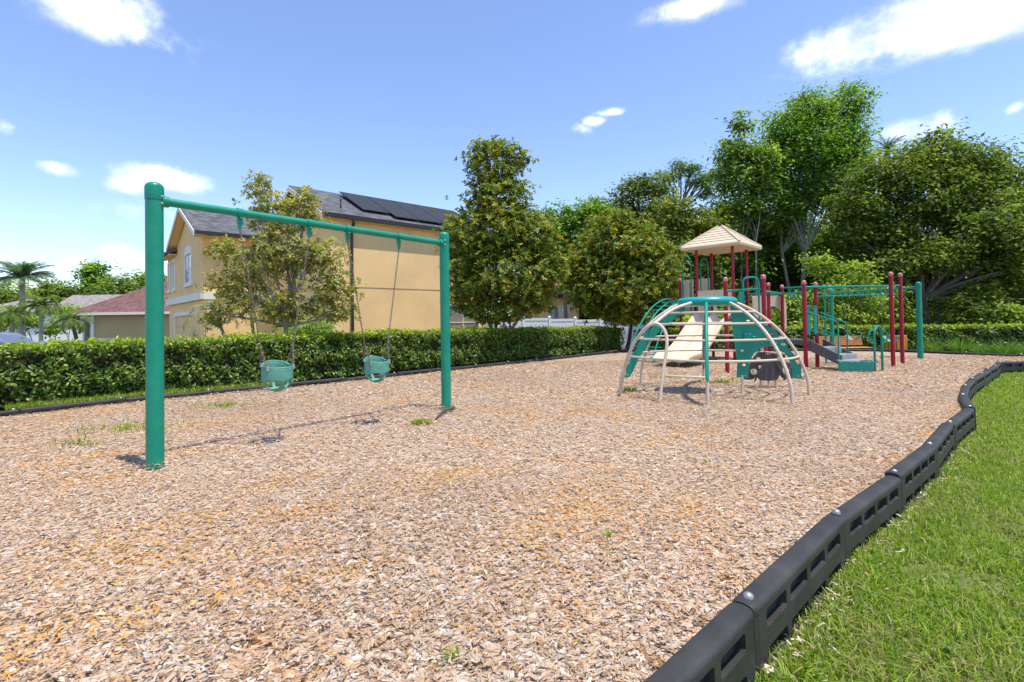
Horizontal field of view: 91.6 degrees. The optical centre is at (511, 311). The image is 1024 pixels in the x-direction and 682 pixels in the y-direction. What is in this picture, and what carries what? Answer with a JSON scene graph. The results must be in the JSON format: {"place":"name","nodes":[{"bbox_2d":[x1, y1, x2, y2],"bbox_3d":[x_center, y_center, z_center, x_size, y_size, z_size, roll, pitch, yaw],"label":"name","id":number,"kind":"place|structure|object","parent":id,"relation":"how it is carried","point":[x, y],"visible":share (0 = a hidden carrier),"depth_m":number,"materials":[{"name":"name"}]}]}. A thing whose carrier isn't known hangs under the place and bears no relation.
{"place":"outdoors","nodes":[
{"label":"outdoors","id":0,"kind":"place"},
{"bbox_2d":[0,333,42,352],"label":"parked car","id":1,"kind":"object","parent":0,"point":[11,337],"visible":0.27,"depth_m":22.92,"materials":[{"name":"silver metal"}]},
{"bbox_2d":[0,381,297,409],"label":"verge grass","id":2,"kind":"structure","parent":0,"point":[36,403],"depth_m":8.28,"materials":[{"name":"green plant"}]},
{"bbox_2d":[0,351,601,414],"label":"planting strip","id":3,"kind":"object","parent":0,"point":[454,366],"visible":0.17,"depth_m":14.36,"materials":[{"name":"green plant"}]},
{"bbox_2d":[194,169,369,334],"bbox_3d":[-5.189,-0.776,11.094,3.921,4.906,2.264,-1,-1,0],"label":"magnolia tree","id":4,"kind":"object","parent":3,"relation":"on","point":[270,261],"visible":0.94,"depth_m":11.00,"materials":[{"name":"green plant"}]},
{"bbox_2d":[0,323,624,409],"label":"clipped hedge","id":5,"kind":"object","parent":3,"relation":"on","point":[50,369],"visible":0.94,"depth_m":9.89,"materials":[{"name":"green plant"}]},
{"bbox_2d":[430,135,571,341],"bbox_3d":[-0.343,-1.923,15.414,4.484,7.228,3.774,-1,-1,0],"label":"magnolia tree","id":6,"kind":"object","parent":3,"relation":"on","point":[533,261],"visible":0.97,"depth_m":14.88,"materials":[{"name":"green plant"}]},
{"bbox_2d":[0,351,1023,681],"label":"mulch bed","id":7,"kind":"object","parent":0,"point":[418,461],"visible":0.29,"depth_m":3.20,"materials":[{"name":"brown wood"}]},
{"bbox_2d":[0,408,18,416],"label":"border timber","id":8,"kind":"object","parent":7,"relation":"on","point":[12,412],"visible":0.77,"depth_m":7.07,"materials":[{"name":"black plastic"}]},
{"bbox_2d":[19,397,125,414],"bbox_3d":[-6.715,1.534,7.658,0.108,0.301,1.233,-2,-1,38],"label":"border timber","id":9,"kind":"object","parent":7,"relation":"on","point":[67,406],"visible":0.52,"depth_m":7.59,"materials":[{"name":"black plastic"}]},
{"bbox_2d":[49,432,118,449],"bbox_3d":[-4.567,1.362,5.303,0.679,0.094,0.475,-1,-1,-19],"label":"weed tuft","id":10,"kind":"object","parent":7,"relation":"on","point":[79,440],"visible":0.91,"depth_m":5.27,"materials":[{"name":"green plant"}]},
{"bbox_2d":[66,417,204,440],"bbox_3d":[-4.607,1.360,5.965,1.539,0.123,1.125,-1,-1,0],"label":"weed tuft","id":11,"kind":"object","parent":7,"relation":"on","point":[127,425],"visible":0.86,"depth_m":6.02,"materials":[{"name":"green plant"}]},
{"bbox_2d":[126,389,211,402],"bbox_3d":[-5.867,1.542,8.558,1.228,0.313,0.113,0,-1,-42],"label":"border timber","id":12,"kind":"object","parent":7,"relation":"on","point":[170,396],"visible":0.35,"depth_m":8.60,"materials":[{"name":"black plastic"}]},
{"bbox_2d":[186,400,280,408],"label":"weed tuft","id":13,"kind":"object","parent":7,"relation":"on","point":[226,404],"visible":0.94,"depth_m":7.64,"materials":[{"name":"green plant"}]},
{"bbox_2d":[212,384,285,394],"bbox_3d":[-4.923,1.538,9.365,1.233,0.305,0.107,0,-1,-39],"label":"border timber","id":14,"kind":"object","parent":7,"relation":"on","point":[237,389],"visible":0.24,"depth_m":9.23,"materials":[{"name":"black plastic"}]},
{"bbox_2d":[144,181,450,470],"bbox_3d":[-2.053,0.266,5.742,0.145,2.832,3.624,-2,-1,39],"label":"swing set","id":15,"kind":"object","parent":7,"relation":"on","point":[157,201],"visible":0.98,"depth_m":4.39,"materials":[{"name":"metal"}]},
{"bbox_2d":[239,229,309,391],"bbox_3d":[-2.474,0.002,5.237,0.697,1.671,0.274,0,-1,-31],"label":"bucket swing","id":16,"kind":"object","parent":15,"relation":"hanging from","point":[279,371],"visible":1,"depth_m":5.15,"materials":[{"name":"teal plastic"}]},
{"bbox_2d":[347,243,398,382],"bbox_3d":[-1.688,0.022,6.165,0.732,1.704,0.272,0,-1,-34],"label":"bucket swing","id":17,"kind":"object","parent":15,"relation":"hanging from","point":[376,365],"visible":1,"depth_m":6.07,"materials":[{"name":"teal plastic"}]},
{"bbox_2d":[285,377,346,386],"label":"border timber","id":18,"kind":"object","parent":7,"relation":"on","point":[324,381],"visible":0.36,"depth_m":10.19,"materials":[{"name":"black plastic"}]},
{"bbox_2d":[347,372,396,381],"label":"border timber","id":19,"kind":"object","parent":7,"relation":"on","point":[393,374],"visible":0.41,"depth_m":10.91,"materials":[{"name":"black plastic"}]},
{"bbox_2d":[396,368,440,375],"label":"border timber","id":20,"kind":"object","parent":7,"relation":"on","point":[412,372],"visible":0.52,"depth_m":11.85,"materials":[{"name":"black plastic"}]},
{"bbox_2d":[407,417,434,424],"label":"weed tuft","id":21,"kind":"object","parent":7,"relation":"on","point":[422,421],"visible":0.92,"depth_m":6.05,"materials":[{"name":"green plant"}]},
{"bbox_2d":[436,641,462,667],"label":"weed tuft","id":22,"kind":"object","parent":7,"relation":"on","point":[452,652],"visible":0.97,"depth_m":1.84,"materials":[{"name":"green plant"}]},
{"bbox_2d":[479,361,510,366],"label":"border timber","id":23,"kind":"object","parent":7,"relation":"on","point":[495,364],"visible":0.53,"depth_m":13.68,"materials":[{"name":"black plastic"}]},
{"bbox_2d":[618,296,810,406],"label":"climbing dome","id":24,"kind":"structure","parent":7,"relation":"on","point":[752,333],"depth_m":7.98,"materials":[{"name":"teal metal"}]},
{"bbox_2d":[690,378,752,384],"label":"weed tuft","id":25,"kind":"object","parent":7,"relation":"on","point":[720,381],"visible":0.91,"depth_m":9.45,"materials":[{"name":"green plant"}]},
{"bbox_2d":[628,225,904,372],"bbox_3d":[6.317,-0.484,13.318,5.640,4.334,6.033,0,-1,-44],"label":"play structure","id":26,"kind":"object","parent":7,"relation":"on","point":[717,239],"visible":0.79,"depth_m":13.45,"materials":[{"name":"beige plastic"}]},
{"bbox_2d":[744,351,792,387],"bbox_3d":[4.504,1.111,8.721,0.940,0.841,0.140,-1,-1,0],"label":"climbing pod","id":27,"kind":"object","parent":7,"relation":"on","point":[768,371],"visible":0.77,"depth_m":8.73,"materials":[{"name":"grey plastic"}]},
{"bbox_2d":[828,282,923,358],"bbox_3d":[11.070,0.416,15.319,0.144,2.455,3.057,-1,-1,-12],"label":"swing set","id":28,"kind":"object","parent":7,"relation":"on","point":[917,287],"visible":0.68,"depth_m":13.90,"materials":[{"name":"metal"}]},
{"bbox_2d":[0,0,1023,311],"label":"sky","id":29,"kind":"structure","parent":0,"point":[101,100],"materials":[{"name":"blue"}]},
{"bbox_2d":[749,371,1023,681],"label":"lawn","id":30,"kind":"structure","parent":0,"point":[946,578],"depth_m":2.55,"materials":[{"name":"green plant"}]},
{"bbox_2d":[644,602,755,681],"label":"border timber","id":31,"kind":"object","parent":30,"relation":"on","point":[719,646],"visible":1,"depth_m":1.82,"materials":[{"name":"black plastic"}]},
{"bbox_2d":[732,516,844,676],"bbox_3d":[1.416,1.332,2.466,1.272,0.323,0.120,0,-1,-43],"label":"border timber","id":32,"kind":"object","parent":30,"relation":"on","point":[775,597],"visible":0.86,"depth_m":2.32,"materials":[{"name":"black plastic"}]},
{"bbox_2d":[826,475,901,562],"bbox_3d":[2.340,1.337,3.279,1.170,0.333,0.113,0,-1,-39],"label":"border timber","id":33,"kind":"object","parent":30,"relation":"on","point":[863,515],"visible":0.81,"depth_m":3.21,"materials":[{"name":"black plastic"}]},
{"bbox_2d":[764,404,996,680],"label":"spilled chips","id":34,"kind":"object","parent":30,"relation":"on","point":[772,668],"visible":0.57,"depth_m":2.53,"materials":[{"name":"brown wood"}]},
{"bbox_2d":[884,445,936,511],"bbox_3d":[3.255,1.326,4.038,1.184,0.314,0.113,0,-1,-40],"label":"border timber","id":35,"kind":"object","parent":30,"relation":"on","point":[915,471],"visible":0.8,"depth_m":3.96,"materials":[{"name":"black plastic"}]},
{"bbox_2d":[922,423,954,477],"bbox_3d":[4.190,1.328,4.878,1.307,0.319,0.118,0,-1,-43],"label":"border timber","id":36,"kind":"object","parent":30,"relation":"on","point":[941,438],"visible":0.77,"depth_m":4.82,"materials":[{"name":"black plastic"}]},
{"bbox_2d":[944,408,974,449],"bbox_3d":[5.181,1.331,5.756,1.318,0.325,0.106,0,-1,-41],"label":"border timber","id":37,"kind":"object","parent":30,"relation":"on","point":[962,421],"visible":0.75,"depth_m":5.69,"materials":[{"name":"black plastic"}]},
{"bbox_2d":[958,386,969,398],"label":"border timber","id":38,"kind":"object","parent":30,"relation":"on","point":[964,390],"visible":0.4,"depth_m":7.61,"materials":[{"name":"black plastic"}]},
{"bbox_2d":[958,395,976,429],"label":"border timber","id":39,"kind":"object","parent":30,"relation":"on","point":[965,401],"visible":0.41,"depth_m":6.47,"materials":[{"name":"black plastic"}]},
{"bbox_2d":[961,379,975,399],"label":"border timber","id":40,"kind":"object","parent":30,"relation":"on","point":[970,384],"visible":0.51,"depth_m":8.44,"materials":[{"name":"black plastic"}]},
{"bbox_2d":[969,373,984,392],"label":"border timber","id":41,"kind":"object","parent":30,"relation":"on","point":[979,379],"visible":0.59,"depth_m":9.23,"materials":[{"name":"black plastic"}]},
{"bbox_2d":[979,370,990,386],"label":"border timber","id":42,"kind":"object","parent":30,"relation":"on","point":[987,373],"visible":0.53,"depth_m":9.98,"materials":[{"name":"black plastic"}]},
{"bbox_2d":[984,366,997,380],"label":"border timber","id":43,"kind":"object","parent":30,"relation":"on","point":[994,372],"visible":0.59,"depth_m":10.65,"materials":[{"name":"black plastic"}]},
{"bbox_2d":[999,361,1023,373],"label":"border timber","id":44,"kind":"object","parent":30,"relation":"on","point":[1011,366],"visible":0.74,"depth_m":11.82,"materials":[{"name":"black plastic"}]},
{"label":"ground","id":45,"kind":"structure","parent":0,"visible":0},
{"bbox_2d":[0,303,18,332],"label":"shrub","id":46,"kind":"object","parent":45,"relation":"on","point":[4,326],"visible":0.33,"depth_m":44.56,"materials":[{"name":"green plant"}]},
{"bbox_2d":[0,305,33,332],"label":"palm tree","id":47,"kind":"object","parent":45,"relation":"on","point":[11,311],"visible":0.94,"depth_m":39.91,"materials":[{"name":"green plant"}]},
{"bbox_2d":[0,279,52,303],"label":"distant tree","id":48,"kind":"object","parent":45,"relation":"on","point":[11,295],"visible":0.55,"depth_m":74.06,"materials":[{"name":"green plant"}]},
{"bbox_2d":[0,310,53,339],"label":"shrub","id":49,"kind":"object","parent":45,"relation":"on","point":[35,323],"visible":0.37,"depth_m":45.97,"materials":[{"name":"green plant"}]},
{"bbox_2d":[0,261,57,335],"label":"palm tree","id":50,"kind":"object","parent":45,"relation":"on","point":[22,272],"visible":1,"depth_m":41.84,"materials":[{"name":"green plant"}]},
{"bbox_2d":[14,295,62,342],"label":"palm tree","id":51,"kind":"object","parent":45,"relation":"on","point":[39,311],"visible":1,"depth_m":37.88,"materials":[{"name":"green plant"}]},
{"bbox_2d":[0,299,82,341],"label":"white house","id":52,"kind":"structure","parent":45,"relation":"on","point":[33,334],"depth_m":56.91,"materials":[{"name":"paint"}]},
{"bbox_2d":[34,318,69,340],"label":"shrub","id":53,"kind":"object","parent":45,"relation":"on","point":[48,331],"visible":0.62,"depth_m":44.63,"materials":[{"name":"green plant"}]},
{"bbox_2d":[15,276,89,302],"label":"distant tree","id":54,"kind":"object","parent":45,"relation":"on","point":[59,289],"visible":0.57,"depth_m":77.09,"materials":[{"name":"green plant"}]},
{"bbox_2d":[47,302,87,339],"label":"palm tree","id":55,"kind":"object","parent":45,"relation":"on","point":[67,309],"visible":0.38,"depth_m":49.58,"materials":[{"name":"green plant"}]},
{"bbox_2d":[50,310,94,340],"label":"palm tree","id":56,"kind":"object","parent":45,"relation":"on","point":[70,320],"visible":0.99,"depth_m":33.88,"materials":[{"name":"green plant"}]},
{"bbox_2d":[60,294,122,307],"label":"grey roofed house","id":57,"kind":"structure","parent":45,"relation":"on","point":[82,300],"depth_m":65.39,"materials":[{"name":"beige paint"}]},
{"bbox_2d":[61,258,123,294],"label":"tree","id":58,"kind":"object","parent":45,"relation":"on","point":[88,269],"visible":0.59,"depth_m":79.10,"materials":[{"name":"green plant"}]},
{"bbox_2d":[78,271,144,294],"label":"distant tree","id":59,"kind":"object","parent":45,"relation":"on","point":[116,288],"visible":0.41,"depth_m":68.83,"materials":[{"name":"green plant"}]},
{"bbox_2d":[63,281,169,342],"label":"bungalow","id":60,"kind":"object","parent":45,"relation":"on","point":[122,316],"visible":0.27,"depth_m":40.13,"materials":[{"name":"beige paint"}]},
{"bbox_2d":[119,268,166,286],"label":"distant tree","id":61,"kind":"object","parent":45,"relation":"on","point":[135,275],"visible":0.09,"depth_m":70.61,"materials":[{"name":"green plant"}]},
{"bbox_2d":[183,300,246,339],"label":"palm tree","id":62,"kind":"object","parent":45,"relation":"on","point":[201,314],"visible":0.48,"depth_m":15.54,"materials":[{"name":"green plant"}]},
{"bbox_2d":[227,292,276,333],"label":"palm tree","id":63,"kind":"object","parent":45,"relation":"on","point":[251,322],"visible":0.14,"depth_m":15.85,"materials":[{"name":"green plant"}]},
{"bbox_2d":[270,303,343,333],"bbox_3d":[-5.278,0.915,13.205,2.078,2.319,1.447,-1,-1,-19],"label":"bush","id":64,"kind":"object","parent":45,"relation":"on","point":[315,325],"visible":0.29,"depth_m":13.08,"materials":[{"name":"green plant"}]},
{"bbox_2d":[164,185,484,341],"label":"two storey house","id":65,"kind":"structure","parent":45,"relation":"on","point":[416,295],"depth_m":21.01,"materials":[{"name":"paint"}]},
{"bbox_2d":[166,262,171,292],"bbox_3d":[-18.423,-1.825,26.730,0.120,1.640,0.870,0,-1,-43],"label":"window","id":66,"kind":"structure","parent":65,"relation":"in","point":[168,264],"depth_m":26.78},
{"bbox_2d":[171,259,175,291],"bbox_3d":[-17.470,-1.857,25.706,0.120,1.640,0.870,0,-1,-43],"label":"window","id":67,"kind":"structure","parent":65,"relation":"in","point":[173,261],"depth_m":25.56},
{"bbox_2d":[183,245,192,287],"bbox_3d":[-15.022,-2.119,23.073,0.120,1.914,1.690,0,-1,-43],"label":"window","id":68,"kind":"structure","parent":65,"relation":"in","point":[188,253],"depth_m":23.06,"materials":[{"name":"white glass"}]},
{"bbox_2d":[177,327,198,337],"bbox_3d":[-15.395,0.969,23.584,0.025,0.470,4.900,0,-1,-43],"label":"garage door panel","id":69,"kind":"structure","parent":65,"relation":"in","point":[180,330],"depth_m":23.64,"materials":[{"name":"paint"}]},
{"bbox_2d":[177,316,198,326],"bbox_3d":[-15.403,0.469,23.592,0.025,0.470,4.900,0,-1,-43],"label":"garage door panel","id":70,"kind":"structure","parent":65,"relation":"in","point":[180,320],"depth_m":23.64,"materials":[{"name":"paint"}]},
{"bbox_2d":[450,304,479,329],"bbox_3d":[-2.204,0.476,22.422,1.880,1.680,0.080,0,-1,-43],"label":"window","id":71,"kind":"structure","parent":65,"relation":"in","point":[463,322],"depth_m":22.30,"materials":[{"name":"glass"}]},
{"bbox_2d":[525,285,578,319],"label":"yellow house","id":72,"kind":"structure","parent":45,"relation":"on","point":[558,312],"depth_m":31.20,"materials":[{"name":"paint"}]},
{"bbox_2d":[547,305,569,318],"bbox_3d":[2.932,0.423,31.179,1.430,1.630,0.080,-1,-1,-8],"label":"window","id":73,"kind":"structure","parent":72,"relation":"in","point":[558,313],"depth_m":31.18,"materials":[{"name":"grey glass"}]},
{"bbox_2d":[497,316,649,347],"bbox_3d":[3.385,1.073,26.584,8.836,1.975,0.164,-1,-1,-15],"label":"vinyl fence","id":74,"kind":"object","parent":45,"relation":"on","point":[544,322],"visible":0.2,"depth_m":26.43,"materials":[{"name":"white plastic"}]},
{"bbox_2d":[512,212,971,328],"bbox_3d":[30.781,-1.602,39.977,65.236,14.059,15.211,-1,-1,0],"label":"distant wood","id":75,"kind":"object","parent":45,"relation":"on","point":[582,317],"visible":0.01,"depth_m":37.20,"materials":[{"name":"green plant"}]},
{"bbox_2d":[813,335,872,348],"bbox_3d":[12.040,1.298,18.129,1.758,0.887,0.685,-1,-1,0],"label":"park bench","id":76,"kind":"object","parent":45,"relation":"on","point":[821,338],"visible":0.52,"depth_m":18.36,"materials":[{"name":"brown wood"}]},
{"bbox_2d":[883,335,907,348],"bbox_3d":[14.031,1.269,18.277,0.770,0.840,0.770,-1,-1,0],"label":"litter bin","id":77,"kind":"object","parent":45,"relation":"on","point":[886,345],"visible":0.27,"depth_m":17.95,"materials":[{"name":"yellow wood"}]},
{"bbox_2d":[876,349,916,352],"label":"border timber","id":78,"kind":"object","parent":45,"relation":"on","point":[898,350],"visible":0.23,"depth_m":16.47,"materials":[{"name":"black plastic"}]},
{"bbox_2d":[896,334,953,350],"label":"grass clump","id":79,"kind":"object","parent":45,"relation":"on","point":[935,347],"visible":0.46,"depth_m":17.28,"materials":[{"name":"green plant"}]},
{"bbox_2d":[923,350,962,354],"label":"border timber","id":80,"kind":"object","parent":45,"relation":"on","point":[942,352],"visible":0.3,"depth_m":15.46,"materials":[{"name":"black plastic"}]},
{"bbox_2d":[929,333,979,351],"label":"grass clump","id":81,"kind":"object","parent":45,"relation":"on","point":[958,347],"visible":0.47,"depth_m":16.86,"materials":[{"name":"green plant"}]},
{"bbox_2d":[967,340,995,352],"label":"grass clump","id":82,"kind":"object","parent":45,"relation":"on","point":[982,349],"visible":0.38,"depth_m":16.32,"materials":[{"name":"green plant"}]},
{"bbox_2d":[963,351,1017,356],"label":"border timber","id":83,"kind":"object","parent":45,"relation":"on","point":[994,354],"visible":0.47,"depth_m":14.47,"materials":[{"name":"black plastic"}]},
{"bbox_2d":[962,337,1022,353],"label":"grass clump","id":84,"kind":"object","parent":45,"relation":"on","point":[1001,349],"visible":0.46,"depth_m":15.80,"materials":[{"name":"green plant"}]},
{"label":"wood floor","id":85,"kind":"structure","parent":0,"visible":0},
{"bbox_2d":[532,194,620,318],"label":"woodland tree","id":86,"kind":"object","parent":85,"relation":"on","point":[578,216],"visible":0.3,"depth_m":29.69,"materials":[{"name":"green plant"}]},
{"bbox_2d":[557,206,693,349],"bbox_3d":[4.291,-1.240,19.638,5.738,5.894,4.890,-1,-1,0],"label":"magnolia tree","id":87,"kind":"object","parent":85,"relation":"on","point":[630,265],"visible":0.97,"depth_m":18.97,"materials":[{"name":"green plant"}]},
{"bbox_2d":[575,167,705,259],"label":"woodland tree","id":88,"kind":"object","parent":85,"relation":"on","point":[632,186],"visible":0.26,"depth_m":31.57,"materials":[{"name":"green plant"}]},
{"bbox_2d":[646,157,723,205],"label":"pine tree","id":89,"kind":"object","parent":85,"relation":"on","point":[689,169],"visible":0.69,"depth_m":36.01,"materials":[{"name":"green plant"}]},
{"bbox_2d":[638,190,751,320],"bbox_3d":[9.491,-2.257,26.927,6.496,8.677,4.942,-1,-1,21],"label":"woodland tree","id":90,"kind":"object","parent":85,"relation":"on","point":[693,228],"visible":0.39,"depth_m":26.60,"materials":[{"name":"green plant"}]},
{"bbox_2d":[647,247,783,332],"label":"woodland tree","id":91,"kind":"object","parent":85,"relation":"on","point":[751,265],"visible":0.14,"depth_m":28.39,"materials":[{"name":"green plant"}]},
{"bbox_2d":[670,301,780,328],"bbox_3d":[9.400,0.706,22.049,5.317,2.584,2.903,-1,-1,0],"label":"shrub","id":92,"kind":"object","parent":85,"relation":"on","point":[719,316],"visible":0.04,"depth_m":21.73,"materials":[{"name":"green plant"}]},
{"bbox_2d":[696,107,800,295],"bbox_3d":[13.119,-4.886,28.136,6.274,13.877,4.773,-1,-1,0],"label":"tall tree","id":93,"kind":"object","parent":85,"relation":"on","point":[741,160],"visible":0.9,"depth_m":27.75,"materials":[{"name":"green plant"}]},
{"bbox_2d":[730,192,820,295],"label":"tall tree","id":94,"kind":"object","parent":85,"relation":"on","point":[773,243],"visible":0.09,"depth_m":30.49,"materials":[{"name":"green plant"}]},
{"bbox_2d":[737,222,835,320],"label":"woodland tree","id":95,"kind":"object","parent":85,"relation":"on","point":[792,280],"visible":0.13,"depth_m":32.45,"materials":[{"name":"green plant"}]},
{"bbox_2d":[771,289,841,326],"bbox_3d":[11.881,0.486,20.730,3.141,2.899,2.334,-1,-1,27],"label":"shrub","id":96,"kind":"object","parent":85,"relation":"on","point":[794,312],"visible":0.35,"depth_m":20.58,"materials":[{"name":"green plant"}]},
{"bbox_2d":[748,69,890,303],"bbox_3d":[17.638,-5.989,28.863,7.816,15.986,6.209,0,-1,-25],"label":"tall tree","id":97,"kind":"object","parent":85,"relation":"on","point":[823,148],"visible":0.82,"depth_m":28.42,"materials":[{"name":"green plant"}]},
{"bbox_2d":[633,322,1023,353],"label":"hedge","id":98,"kind":"object","parent":85,"relation":"on","point":[995,331],"visible":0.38,"depth_m":18.02,"materials":[{"name":"green plant"}]},
{"bbox_2d":[764,200,915,325],"bbox_3d":[21.007,-2.841,32.137,9.336,9.698,5.949,-1,-1,0],"label":"woodland tree","id":99,"kind":"object","parent":85,"relation":"on","point":[813,247],"visible":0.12,"depth_m":31.70,"materials":[{"name":"green plant"}]},
{"bbox_2d":[793,249,898,325],"bbox_3d":[14.392,-0.403,21.634,4.067,4.630,2.770,-1,-1,0],"label":"shrub","id":100,"kind":"object","parent":85,"relation":"on","point":[852,315],"visible":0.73,"depth_m":21.24,"materials":[{"name":"green plant"}]},
{"bbox_2d":[872,135,905,267],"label":"palm tree","id":101,"kind":"object","parent":85,"relation":"on","point":[888,142],"visible":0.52,"depth_m":30.00,"materials":[{"name":"green plant"}]},
{"bbox_2d":[862,278,937,328],"bbox_3d":[16.931,0.169,22.268,3.914,3.429,2.626,-1,-1,0],"label":"shrub","id":102,"kind":"object","parent":85,"relation":"on","point":[908,315],"visible":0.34,"depth_m":21.84,"materials":[{"name":"green plant"}]},
{"bbox_2d":[811,117,1023,324],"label":"oak tree","id":103,"kind":"object","parent":85,"relation":"on","point":[975,199],"visible":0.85,"depth_m":23.03,"materials":[{"name":"green plant"}]},
{"bbox_2d":[831,239,1015,323],"bbox_3d":[26.500,-1.254,30.309,13.958,6.921,9.297,0,-1,-22],"label":"woodland tree","id":104,"kind":"object","parent":85,"relation":"on","point":[930,311],"visible":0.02,"depth_m":29.09,"materials":[{"name":"green plant"}]},
{"bbox_2d":[922,278,1017,325],"bbox_3d":[19.844,0.189,21.561,3.364,3.274,3.269,-2,-1,44],"label":"shrub","id":105,"kind":"object","parent":85,"relation":"on","point":[981,297],"visible":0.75,"depth_m":21.27,"materials":[{"name":"green plant"}]},
{"bbox_2d":[974,297,1023,328],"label":"shrub","id":106,"kind":"object","parent":85,"relation":"on","point":[1008,314],"visible":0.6,"depth_m":20.20,"materials":[{"name":"green plant"}]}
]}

